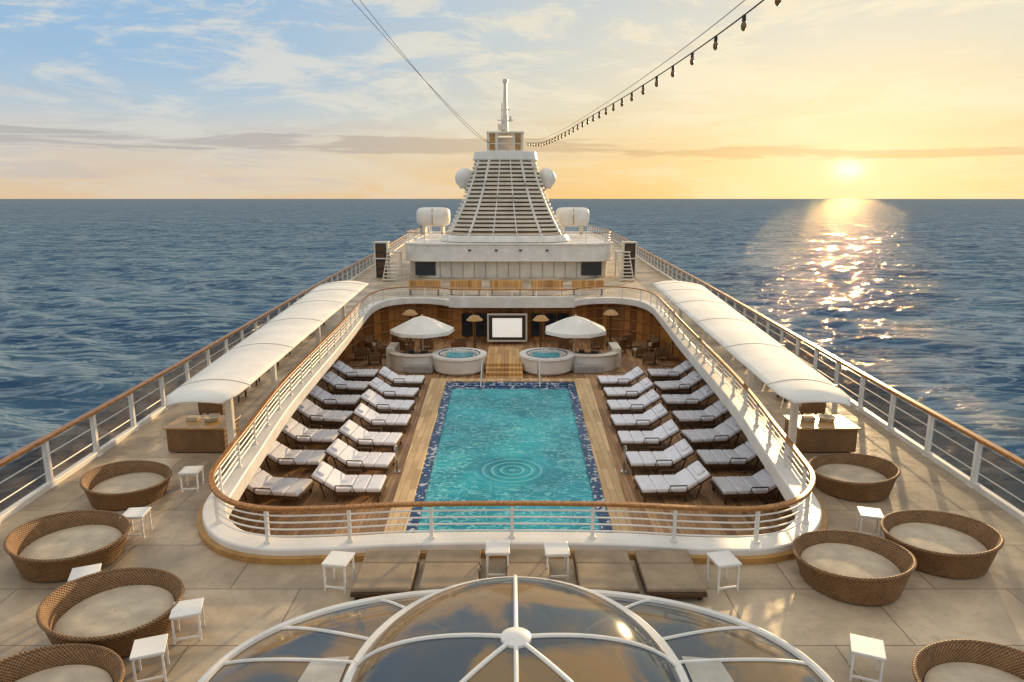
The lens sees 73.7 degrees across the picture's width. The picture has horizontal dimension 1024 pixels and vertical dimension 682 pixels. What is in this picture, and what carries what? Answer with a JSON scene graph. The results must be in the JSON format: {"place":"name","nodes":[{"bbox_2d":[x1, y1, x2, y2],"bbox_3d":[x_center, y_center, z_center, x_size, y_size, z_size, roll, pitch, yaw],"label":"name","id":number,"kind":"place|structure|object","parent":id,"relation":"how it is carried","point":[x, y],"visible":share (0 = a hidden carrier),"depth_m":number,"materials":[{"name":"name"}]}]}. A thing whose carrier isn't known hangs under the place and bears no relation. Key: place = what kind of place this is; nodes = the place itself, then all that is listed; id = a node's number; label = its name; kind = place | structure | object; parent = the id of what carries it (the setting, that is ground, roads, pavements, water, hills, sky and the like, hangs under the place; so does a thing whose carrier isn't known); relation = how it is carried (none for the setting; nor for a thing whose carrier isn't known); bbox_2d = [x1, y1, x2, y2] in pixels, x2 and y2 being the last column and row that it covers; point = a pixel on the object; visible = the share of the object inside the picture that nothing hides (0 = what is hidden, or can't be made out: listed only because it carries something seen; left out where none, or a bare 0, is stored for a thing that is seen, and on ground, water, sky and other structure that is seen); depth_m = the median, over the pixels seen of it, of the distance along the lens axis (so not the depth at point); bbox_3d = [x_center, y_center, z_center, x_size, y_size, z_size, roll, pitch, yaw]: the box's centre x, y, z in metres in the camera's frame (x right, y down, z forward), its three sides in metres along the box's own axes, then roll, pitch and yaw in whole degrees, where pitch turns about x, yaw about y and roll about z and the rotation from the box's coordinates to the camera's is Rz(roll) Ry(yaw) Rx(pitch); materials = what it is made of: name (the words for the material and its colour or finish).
{"place":"outdoors","nodes":[
{"label":"outdoors","id":0,"kind":"place"},
{"bbox_2d":[373,241,390,277],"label":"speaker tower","id":1,"kind":"structure","parent":0,"point":[381,248],"depth_m":56.88,"materials":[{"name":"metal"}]},
{"bbox_2d":[404,231,612,277],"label":"deck house","id":2,"kind":"structure","parent":0,"point":[435,256],"depth_m":56.97,"materials":[{"name":"beige paint"}]},
{"bbox_2d":[415,262,435,274],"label":"window","id":3,"kind":"structure","parent":2,"relation":"in","point":[421,268],"depth_m":56.97,"materials":[{"name":"black glass"}]},
{"bbox_2d":[416,207,449,234],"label":"life raft canister","id":4,"kind":"object","parent":2,"relation":"on","point":[431,216],"visible":0.95,"depth_m":66.77,"materials":[{"name":"white paint"}]},
{"bbox_2d":[441,79,569,241],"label":"ship funnel","id":5,"kind":"object","parent":2,"relation":"on","point":[504,182],"visible":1,"depth_m":59.45,"materials":[{"name":"beige paint"}]},
{"bbox_2d":[526,0,780,146],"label":"string lights","id":6,"kind":"object","parent":5,"relation":"hanging from","point":[743,28],"visible":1,"depth_m":17.58,"materials":[{"name":"rubber"}]},
{"bbox_2d":[406,223,610,243],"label":"balcony railing","id":7,"kind":"object","parent":2,"relation":"on","point":[598,235],"visible":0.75,"depth_m":60.66,"materials":[{"name":"white metal"}]},
{"bbox_2d":[556,207,588,234],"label":"life raft canister","id":8,"kind":"object","parent":2,"relation":"on","point":[572,216],"visible":0.81,"depth_m":66.76,"materials":[{"name":"white paint"}]},
{"bbox_2d":[581,262,601,274],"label":"window","id":9,"kind":"structure","parent":2,"relation":"in","point":[587,268],"depth_m":56.97,"materials":[{"name":"black glass"}]},
{"bbox_2d":[0,199,1023,468],"bbox_3d":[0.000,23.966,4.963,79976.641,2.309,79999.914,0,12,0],"label":"sea","id":10,"kind":"structure","parent":0,"point":[102,301],"depth_m":219.77,"materials":[{"name":"liquid"}]},
{"bbox_2d":[0,234,1023,681],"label":"deck","id":11,"kind":"structure","parent":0,"point":[782,600],"depth_m":12.05,"materials":[{"name":"beige tile"}]},
{"bbox_2d":[0,643,124,681],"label":"round daybed","id":12,"kind":"object","parent":11,"relation":"on","point":[76,662],"visible":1,"depth_m":9.16,"materials":[{"name":"wicker"}]},
{"bbox_2d":[3,510,130,581],"bbox_3d":[-8.050,3.705,12.471,1.940,0.647,1.940,-1,12,-6],"label":"round daybed","id":13,"kind":"object","parent":11,"relation":"on","point":[54,547],"visible":0.99,"depth_m":12.41,"materials":[{"name":"wicker"}]},
{"bbox_2d":[67,563,101,581],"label":"side table","id":14,"kind":"object","parent":11,"relation":"on","point":[78,572],"visible":0.55,"depth_m":11.28,"materials":[{"name":"white paint"}]},
{"bbox_2d":[36,567,184,657],"bbox_3d":[-6.050,4.134,10.415,1.940,0.647,1.940,-3,12,-14],"label":"round daybed","id":15,"kind":"object","parent":11,"relation":"on","point":[140,600],"visible":0.93,"depth_m":10.43,"materials":[{"name":"wicker"}]},
{"bbox_2d":[79,460,171,509],"bbox_3d":[-8.500,3.178,15.120,1.782,0.594,1.782,2,12,11],"label":"round daybed","id":16,"kind":"object","parent":11,"relation":"on","point":[121,485],"visible":0.99,"depth_m":15.06,"materials":[{"name":"wicker"}]},
{"bbox_2d":[119,507,151,537],"bbox_3d":[-7.400,3.590,13.469,0.425,0.472,0.425,-1,12,-6],"label":"side table","id":17,"kind":"object","parent":11,"relation":"on","point":[140,513],"visible":0.94,"depth_m":13.39,"materials":[{"name":"white paint"}]},
{"bbox_2d":[129,634,169,681],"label":"side table","id":18,"kind":"object","parent":11,"relation":"on","point":[148,647],"visible":1,"depth_m":9.35,"materials":[{"name":"white paint"}]},
{"bbox_2d":[169,597,204,644],"bbox_3d":[-4.900,4.244,10.336,0.425,0.472,0.425,-4,12,-17],"label":"side table","id":19,"kind":"object","parent":11,"relation":"on","point":[187,608],"visible":1,"depth_m":10.22,"materials":[{"name":"white paint"}]},
{"bbox_2d":[178,466,204,491],"bbox_3d":[-7.300,3.150,15.573,0.425,0.472,0.425,-1,12,-6],"label":"side table","id":20,"kind":"object","parent":11,"relation":"on","point":[190,470],"visible":1,"depth_m":15.44,"materials":[{"name":"white paint"}]},
{"bbox_2d":[163,414,240,451],"bbox_3d":[-8.200,2.414,18.178,1.600,0.780,1.100,0,12,0],"label":"service cabinet","id":21,"kind":"object","parent":11,"relation":"on","point":[196,433],"visible":0.93,"depth_m":17.72,"materials":[{"name":"wood"}]},
{"bbox_2d":[0,229,419,523],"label":"ship railing","id":22,"kind":"object","parent":11,"relation":"on","point":[36,473],"visible":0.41,"depth_m":17.95,"materials":[{"name":"white metal"}]},
{"bbox_2d":[198,403,224,414],"bbox_3d":[-9.020,1.874,20.617,0.740,0.900,0.740,-1,12,-6],"label":"lounge chair","id":23,"kind":"object","parent":11,"relation":"on","point":[208,408],"visible":0.5,"depth_m":20.28,"materials":[{"name":"wicker"}]},
{"bbox_2d":[165,281,368,464],"bbox_3d":[-7.963,0.034,26.224,2.638,2.209,22.582,-1,12,-5],"label":"shade canopy","id":24,"kind":"object","parent":11,"relation":"on","point":[227,377],"visible":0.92,"depth_m":20.17,"materials":[{"name":"fabric"}]},
{"bbox_2d":[321,551,354,592],"bbox_3d":[-2.950,3.943,11.653,0.425,0.525,0.450,2,12,8],"label":"side table","id":25,"kind":"object","parent":11,"relation":"on","point":[337,559],"visible":0.98,"depth_m":11.52,"materials":[{"name":"white paint"}]},
{"bbox_2d":[350,550,420,599],"bbox_3d":[-2.150,4.037,11.777,1.000,0.281,1.256,0,12,0],"label":"sunbed","id":26,"kind":"object","parent":11,"relation":"on","point":[383,572],"visible":0.89,"depth_m":11.60,"materials":[{"name":"brown fabric"}]},
{"bbox_2d":[382,251,402,281],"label":"deck stair","id":27,"kind":"object","parent":11,"relation":"on","point":[389,258],"visible":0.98,"depth_m":55.80,"materials":[{"name":"white metal"}]},
{"bbox_2d":[408,280,440,295],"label":"deck bench","id":28,"kind":"object","parent":11,"relation":"on","point":[434,283],"visible":0.84,"depth_m":46.88,"materials":[{"name":"brown wood"}]},
{"bbox_2d":[418,549,481,590],"bbox_3d":[-1.050,4.032,11.797,1.000,0.281,1.256,0,12,0],"label":"sunbed","id":29,"kind":"object","parent":11,"relation":"on","point":[444,568],"visible":0.71,"depth_m":11.79,"materials":[{"name":"brown fabric"}]},
{"bbox_2d":[449,280,481,295],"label":"deck bench","id":30,"kind":"object","parent":11,"relation":"on","point":[464,283],"visible":0.73,"depth_m":46.88,"materials":[{"name":"brown wood"}]},
{"bbox_2d":[485,540,509,577],"bbox_3d":[-0.250,3.861,12.044,0.425,0.525,0.450,0,12,0],"label":"side table","id":31,"kind":"object","parent":11,"relation":"on","point":[497,547],"visible":0.88,"depth_m":11.88,"materials":[{"name":"white paint"}]},
{"bbox_2d":[490,280,521,295],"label":"deck bench","id":32,"kind":"object","parent":11,"relation":"on","point":[505,283],"visible":0.74,"depth_m":46.88,"materials":[{"name":"brown wood"}]},
{"bbox_2d":[197,297,826,564],"bbox_3d":[0.000,0.653,28.415,17.609,0.400,32.818,0,12,0],"label":"pool coaming","id":33,"kind":"object","parent":11,"relation":"on","point":[223,540],"visible":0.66,"depth_m":13.01,"materials":[{"name":"white paint"}]},
{"bbox_2d":[208,286,815,543],"bbox_3d":[0.000,0.107,28.300,17.049,0.715,32.259,0,12,0],"label":"pool railing","id":34,"kind":"object","parent":33,"relation":"on","point":[219,491],"visible":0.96,"depth_m":12.80,"materials":[{"name":"white metal"}]},
{"bbox_2d":[449,296,574,307],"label":"balcony fascia","id":35,"kind":"structure","parent":33,"relation":"attached to","point":[511,302],"depth_m":42.24,"materials":[{"name":"white paint"}]},
{"bbox_2d":[197,575,833,681],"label":"glass skylight","id":36,"kind":"object","parent":11,"relation":"on","point":[515,628],"visible":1,"depth_m":9.13,"materials":[{"name":"clear glass"}]},
{"bbox_2d":[506,550,549,578],"bbox_3d":[0.270,4.037,11.777,0.750,0.281,1.256,0,12,0],"label":"sunbed","id":37,"kind":"object","parent":11,"relation":"on","point":[527,563],"visible":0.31,"depth_m":11.89,"materials":[{"name":"brown fabric"}]},
{"bbox_2d":[531,280,562,295],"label":"deck bench","id":38,"kind":"object","parent":11,"relation":"on","point":[546,283],"visible":0.73,"depth_m":46.88,"materials":[{"name":"brown wood"}]},
{"bbox_2d":[543,541,569,580],"bbox_3d":[0.780,3.871,11.995,0.425,0.525,0.450,-1,12,-3],"label":"side table","id":39,"kind":"object","parent":11,"relation":"on","point":[557,549],"visible":0.95,"depth_m":11.85,"materials":[{"name":"white paint"}]},
{"bbox_2d":[572,280,603,295],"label":"deck bench","id":40,"kind":"object","parent":11,"relation":"on","point":[583,283],"visible":0.84,"depth_m":46.88,"materials":[{"name":"brown wood"}]},
{"bbox_2d":[573,550,639,593],"bbox_3d":[1.600,4.037,11.777,1.000,0.281,1.256,0,12,0],"label":"sunbed","id":41,"kind":"object","parent":11,"relation":"on","point":[610,570],"visible":0.79,"depth_m":11.70,"materials":[{"name":"brown fabric"}]},
{"bbox_2d":[614,251,633,281],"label":"deck stair","id":42,"kind":"object","parent":11,"relation":"on","point":[616,255],"visible":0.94,"depth_m":55.53,"materials":[{"name":"white metal"}]},
{"bbox_2d":[620,241,637,277],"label":"speaker tower","id":43,"kind":"structure","parent":11,"relation":"on","point":[631,246],"depth_m":56.91,"materials":[{"name":"metal"}]},
{"bbox_2d":[633,550,707,599],"bbox_3d":[2.700,4.037,11.777,1.000,0.281,1.256,0,12,0],"label":"sunbed","id":44,"kind":"object","parent":11,"relation":"on","point":[668,573],"visible":0.96,"depth_m":11.59,"materials":[{"name":"brown fabric"}]},
{"bbox_2d":[706,550,741,593],"bbox_3d":[3.600,3.943,11.653,0.425,0.525,0.450,-2,12,-11],"label":"side table","id":45,"kind":"object","parent":11,"relation":"on","point":[726,560],"visible":1,"depth_m":11.52,"materials":[{"name":"white paint"}]},
{"bbox_2d":[652,281,850,464],"bbox_3d":[7.783,0.034,26.224,2.638,2.209,22.582,1,12,5],"label":"shade canopy","id":46,"kind":"object","parent":11,"relation":"on","point":[776,367],"visible":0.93,"depth_m":20.14,"materials":[{"name":"fabric"}]},
{"bbox_2d":[604,228,1023,523],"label":"ship railing","id":47,"kind":"object","parent":11,"relation":"on","point":[987,473],"visible":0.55,"depth_m":18.35,"materials":[{"name":"white metal"}]},
{"bbox_2d":[783,414,860,451],"bbox_3d":[8.200,2.414,18.178,1.600,0.780,1.100,0,12,0],"label":"service cabinet","id":48,"kind":"object","parent":11,"relation":"on","point":[826,433],"visible":0.92,"depth_m":17.72,"materials":[{"name":"wood"}]},
{"bbox_2d":[792,530,916,605],"bbox_3d":[5.850,3.851,11.787,1.921,0.640,1.921,-9,15,-37],"label":"round daybed","id":49,"kind":"object","parent":11,"relation":"on","point":[876,571],"visible":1,"depth_m":11.67,"materials":[{"name":"wicker"}]},
{"bbox_2d":[809,453,900,501],"bbox_3d":[7.750,3.070,15.557,1.881,0.627,1.881,4,12,17],"label":"round daybed","id":50,"kind":"object","parent":11,"relation":"on","point":[857,477],"visible":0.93,"depth_m":15.44,"materials":[{"name":"wicker"}]},
{"bbox_2d":[848,633,885,681],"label":"side table","id":51,"kind":"object","parent":11,"relation":"on","point":[867,647],"visible":1,"depth_m":9.36,"materials":[{"name":"white paint"}]},
{"bbox_2d":[856,506,883,536],"bbox_3d":[7.050,3.590,13.469,0.425,0.472,0.425,4,12,17],"label":"side table","id":52,"kind":"object","parent":11,"relation":"on","point":[871,513],"visible":0.89,"depth_m":13.35,"materials":[{"name":"white paint"}]},
{"bbox_2d":[880,510,1003,578],"bbox_3d":[7.850,3.687,12.570,1.921,0.640,1.921,8,14,34],"label":"round daybed","id":53,"kind":"object","parent":11,"relation":"on","point":[945,544],"visible":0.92,"depth_m":12.48,"materials":[{"name":"wicker"}]},
{"bbox_2d":[912,639,1023,681],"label":"round daybed","id":54,"kind":"object","parent":11,"relation":"on","point":[961,660],"visible":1,"depth_m":9.21,"materials":[{"name":"wicker"}]},
{"bbox_2d":[229,337,794,537],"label":"pool deck","id":55,"kind":"structure","parent":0,"point":[708,496],"depth_m":23.07,"materials":[{"name":"brown wood"}]},
{"bbox_2d":[243,468,313,505],"bbox_3d":[-7.313,4.354,20.884,2.142,0.934,1.244,1,12,7],"label":"sun lounger","id":56,"kind":"object","parent":55,"relation":"on","point":[262,484],"visible":0.9,"depth_m":20.63,"materials":[{"name":"white fabric"}]},
{"bbox_2d":[265,440,328,473],"bbox_3d":[-7.441,3.867,23.219,2.142,0.934,1.244,0,12,1],"label":"sun lounger","id":57,"kind":"object","parent":55,"relation":"on","point":[280,455],"visible":0.78,"depth_m":22.95,"materials":[{"name":"white fabric"}]},
{"bbox_2d":[281,418,342,449],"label":"sun lounger","id":58,"kind":"object","parent":55,"relation":"on","point":[296,432],"visible":0.82,"depth_m":25.07,"materials":[{"name":"white fabric"}]},
{"bbox_2d":[296,398,353,427],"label":"sun lounger","id":59,"kind":"object","parent":55,"relation":"on","point":[310,411],"visible":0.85,"depth_m":27.39,"materials":[{"name":"white fabric"}]},
{"bbox_2d":[308,385,360,411],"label":"sun lounger","id":60,"kind":"object","parent":55,"relation":"on","point":[322,396],"visible":0.86,"depth_m":29.50,"materials":[{"name":"white fabric"}]},
{"bbox_2d":[321,371,370,394],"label":"sun lounger","id":61,"kind":"object","parent":55,"relation":"on","point":[334,381],"visible":0.86,"depth_m":31.87,"materials":[{"name":"white fabric"}]},
{"bbox_2d":[310,461,387,502],"bbox_3d":[-5.011,4.314,21.078,2.142,0.934,1.244,0,12,0],"label":"sun lounger","id":62,"kind":"object","parent":55,"relation":"on","point":[334,480],"visible":1,"depth_m":20.77,"materials":[{"name":"white fabric"}]},
{"bbox_2d":[331,360,378,380],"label":"sun lounger","id":63,"kind":"object","parent":55,"relation":"on","point":[345,370],"visible":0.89,"depth_m":34.05,"materials":[{"name":"white fabric"}]},
{"bbox_2d":[324,438,394,476],"bbox_3d":[-5.093,3.906,23.033,2.142,0.934,1.244,1,12,5],"label":"sun lounger","id":64,"kind":"object","parent":55,"relation":"on","point":[348,457],"visible":0.94,"depth_m":22.74,"materials":[{"name":"white fabric"}]},
{"bbox_2d":[338,420,402,452],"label":"sun lounger","id":65,"kind":"object","parent":55,"relation":"on","point":[359,436],"visible":0.93,"depth_m":24.73,"materials":[{"name":"white fabric"}]},
{"bbox_2d":[364,335,378,351],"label":"lounge chair","id":66,"kind":"object","parent":55,"relation":"on","point":[369,342],"visible":0.77,"depth_m":40.96,"materials":[{"name":"wicker"}]},
{"bbox_2d":[367,348,381,365],"bbox_3d":[-7.619,0.845,37.765,0.740,0.900,0.740,-4,12,-17],"label":"lounge chair","id":67,"kind":"object","parent":55,"relation":"on","point":[374,356],"visible":1,"depth_m":37.47,"materials":[{"name":"wicker"}]},
{"bbox_2d":[352,403,411,432],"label":"sun lounger","id":68,"kind":"object","parent":55,"relation":"on","point":[373,418],"visible":0.97,"depth_m":26.79,"materials":[{"name":"white fabric"}]},
{"bbox_2d":[360,389,415,413],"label":"sun lounger","id":69,"kind":"object","parent":55,"relation":"on","point":[373,399],"visible":0.88,"depth_m":28.82,"materials":[{"name":"white fabric"}]},
{"bbox_2d":[367,377,419,399],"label":"sun lounger","id":70,"kind":"object","parent":55,"relation":"on","point":[379,386],"visible":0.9,"depth_m":30.77,"materials":[{"name":"white fabric"}]},
{"bbox_2d":[378,366,424,389],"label":"sun lounger","id":71,"kind":"object","parent":55,"relation":"on","point":[388,374],"visible":0.95,"depth_m":32.83,"materials":[{"name":"white fabric"}]},
{"bbox_2d":[386,342,445,373],"bbox_3d":[-5.188,0.902,37.017,3.224,1.105,2.900,0,12,0],"label":"bar counter","id":72,"kind":"object","parent":55,"relation":"on","point":[410,361],"visible":0.9,"depth_m":36.10,"materials":[{"name":"white paint"}]},
{"bbox_2d":[390,315,453,349],"bbox_3d":[-4.950,-0.176,37.762,3.325,2.600,3.325,3,12,13],"label":"parasol","id":73,"kind":"object","parent":72,"relation":"in","point":[422,326],"visible":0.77,"depth_m":36.72,"materials":[{"name":"fabric"}]},
{"bbox_2d":[432,347,486,375],"bbox_3d":[-2.800,1.102,36.395,2.957,0.957,2.957,0,12,0],"label":"hot tub","id":74,"kind":"object","parent":55,"relation":"on","point":[460,361],"visible":0.99,"depth_m":35.39,"materials":[{"name":"white paint"}]},
{"bbox_2d":[485,347,522,377],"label":"wooden steps","id":75,"kind":"structure","parent":55,"relation":"on","point":[503,362],"depth_m":35.66,"materials":[{"name":"brown wood"}]},
{"bbox_2d":[383,359,634,533],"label":"swimming pool","id":76,"kind":"structure","parent":55,"relation":"in","point":[481,438],"depth_m":23.97,"materials":[{"name":"teal liquid"}]},
{"bbox_2d":[335,304,687,362],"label":"lounge wall","id":77,"kind":"structure","parent":55,"relation":"on","point":[639,323],"depth_m":44.15,"materials":[{"name":"brown wood"}]},
{"bbox_2d":[487,313,526,341],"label":"outdoor screen","id":78,"kind":"object","parent":77,"relation":"attached to","point":[505,327],"visible":1,"depth_m":42.68,"materials":[{"name":"beige paint"}]},
{"bbox_2d":[519,347,573,375],"bbox_3d":[1.850,1.102,36.395,2.957,0.957,2.957,0,12,0],"label":"hot tub","id":79,"kind":"object","parent":55,"relation":"on","point":[554,361],"visible":0.99,"depth_m":35.44,"materials":[{"name":"tile"}]},
{"bbox_2d":[558,337,572,350],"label":"lounge chair","id":80,"kind":"object","parent":55,"relation":"on","point":[563,343],"visible":0.93,"depth_m":40.58,"materials":[{"name":"wicker"}]},
{"bbox_2d":[562,342,620,373],"bbox_3d":[4.288,0.902,37.017,3.224,1.105,2.900,0,12,0],"label":"bar counter","id":81,"kind":"object","parent":55,"relation":"on","point":[593,362],"visible":0.88,"depth_m":36.10,"materials":[{"name":"white paint"}]},
{"bbox_2d":[545,315,605,351],"bbox_3d":[3.500,-0.176,37.762,3.325,2.600,3.325,-10,15,-39],"label":"parasol","id":82,"kind":"object","parent":81,"relation":"in","point":[575,326],"visible":0.85,"depth_m":36.75,"materials":[{"name":"fabric"}]},
{"bbox_2d":[590,335,603,349],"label":"lounge chair","id":83,"kind":"object","parent":55,"relation":"on","point":[597,341],"visible":0.94,"depth_m":41.35,"materials":[{"name":"wicker"}]},
{"bbox_2d":[597,366,644,389],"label":"sun lounger","id":84,"kind":"object","parent":55,"relation":"on","point":[637,372],"visible":0.94,"depth_m":32.83,"materials":[{"name":"white fabric"}]},
{"bbox_2d":[603,377,654,399],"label":"sun lounger","id":85,"kind":"object","parent":55,"relation":"on","point":[642,386],"visible":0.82,"depth_m":30.74,"materials":[{"name":"white fabric"}]},
{"bbox_2d":[606,389,660,413],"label":"sun lounger","id":86,"kind":"object","parent":55,"relation":"on","point":[647,400],"visible":0.93,"depth_m":28.79,"materials":[{"name":"white fabric"}]},
{"bbox_2d":[610,403,668,433],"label":"sun lounger","id":87,"kind":"object","parent":55,"relation":"on","point":[653,415],"visible":0.94,"depth_m":26.82,"materials":[{"name":"white fabric"}]},
{"bbox_2d":[632,340,648,357],"bbox_3d":[7.420,0.475,39.537,0.740,0.900,0.740,-2,12,-11],"label":"lounge chair","id":88,"kind":"object","parent":55,"relation":"on","point":[640,349],"visible":0.87,"depth_m":39.26,"materials":[{"name":"wicker"}]},
{"bbox_2d":[617,419,680,450],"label":"sun lounger","id":89,"kind":"object","parent":55,"relation":"on","point":[658,436],"visible":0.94,"depth_m":24.83,"materials":[{"name":"white fabric"}]},
{"bbox_2d":[642,348,656,365],"bbox_3d":[7.619,0.845,37.765,0.740,0.900,0.740,4,12,17],"label":"lounge chair","id":90,"kind":"object","parent":55,"relation":"on","point":[649,356],"visible":1,"depth_m":37.47,"materials":[{"name":"wicker"}]},
{"bbox_2d":[645,335,659,351],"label":"lounge chair","id":91,"kind":"object","parent":55,"relation":"on","point":[654,342],"visible":0.7,"depth_m":40.96,"materials":[{"name":"wicker"}]},
{"bbox_2d":[626,439,694,475],"bbox_3d":[4.973,3.895,23.084,2.142,0.934,1.244,0,12,-1],"label":"sun lounger","id":92,"kind":"object","parent":55,"relation":"on","point":[670,457],"visible":0.95,"depth_m":22.76,"materials":[{"name":"white fabric"}]},
{"bbox_2d":[647,360,693,382],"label":"sun lounger","id":93,"kind":"object","parent":55,"relation":"on","point":[682,368],"visible":0.92,"depth_m":34.11,"materials":[{"name":"white fabric"}]},
{"bbox_2d":[633,461,711,502],"bbox_3d":[4.933,4.314,21.080,2.142,0.934,1.244,-1,12,-3],"label":"sun lounger","id":94,"kind":"object","parent":55,"relation":"on","point":[684,481],"visible":0.99,"depth_m":20.78,"materials":[{"name":"white fabric"}]},
{"bbox_2d":[654,371,703,393],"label":"sun lounger","id":95,"kind":"object","parent":55,"relation":"on","point":[689,381],"visible":0.87,"depth_m":31.95,"materials":[{"name":"white fabric"}]},
{"bbox_2d":[661,385,714,410],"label":"sun lounger","id":96,"kind":"object","parent":55,"relation":"on","point":[700,395],"visible":0.94,"depth_m":29.54,"materials":[{"name":"white fabric"}]},
{"bbox_2d":[672,400,728,429],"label":"sun lounger","id":97,"kind":"object","parent":55,"relation":"on","point":[713,413],"visible":0.94,"depth_m":27.32,"materials":[{"name":"white fabric"}]},
{"bbox_2d":[680,416,742,450],"bbox_3d":[7.491,3.413,25.393,2.142,0.934,1.244,-2,12,-8],"label":"sun lounger","id":98,"kind":"object","parent":55,"relation":"on","point":[727,430],"visible":0.92,"depth_m":25.12,"materials":[{"name":"white fabric"}]},
{"bbox_2d":[695,440,758,473],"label":"sun lounger","id":99,"kind":"object","parent":55,"relation":"on","point":[743,455],"visible":0.88,"depth_m":22.99,"materials":[{"name":"white fabric"}]},
{"bbox_2d":[710,468,780,504],"bbox_3d":[7.338,4.337,20.970,2.142,0.934,1.244,-1,12,-3],"label":"sun lounger","id":100,"kind":"object","parent":55,"relation":"on","point":[758,484],"visible":0.88,"depth_m":20.71,"materials":[{"name":"white fabric"}]},
{"bbox_2d":[0,0,1023,198],"label":"sky","id":101,"kind":"structure","parent":0,"point":[100,99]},
{"bbox_2d":[799,403,825,414],"bbox_3d":[9.020,1.874,20.617,0.740,0.900,0.740,1,12,6],"label":"lounge chair","id":102,"kind":"object","parent":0,"point":[815,408],"visible":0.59,"depth_m":20.28,"materials":[{"name":"wicker"}]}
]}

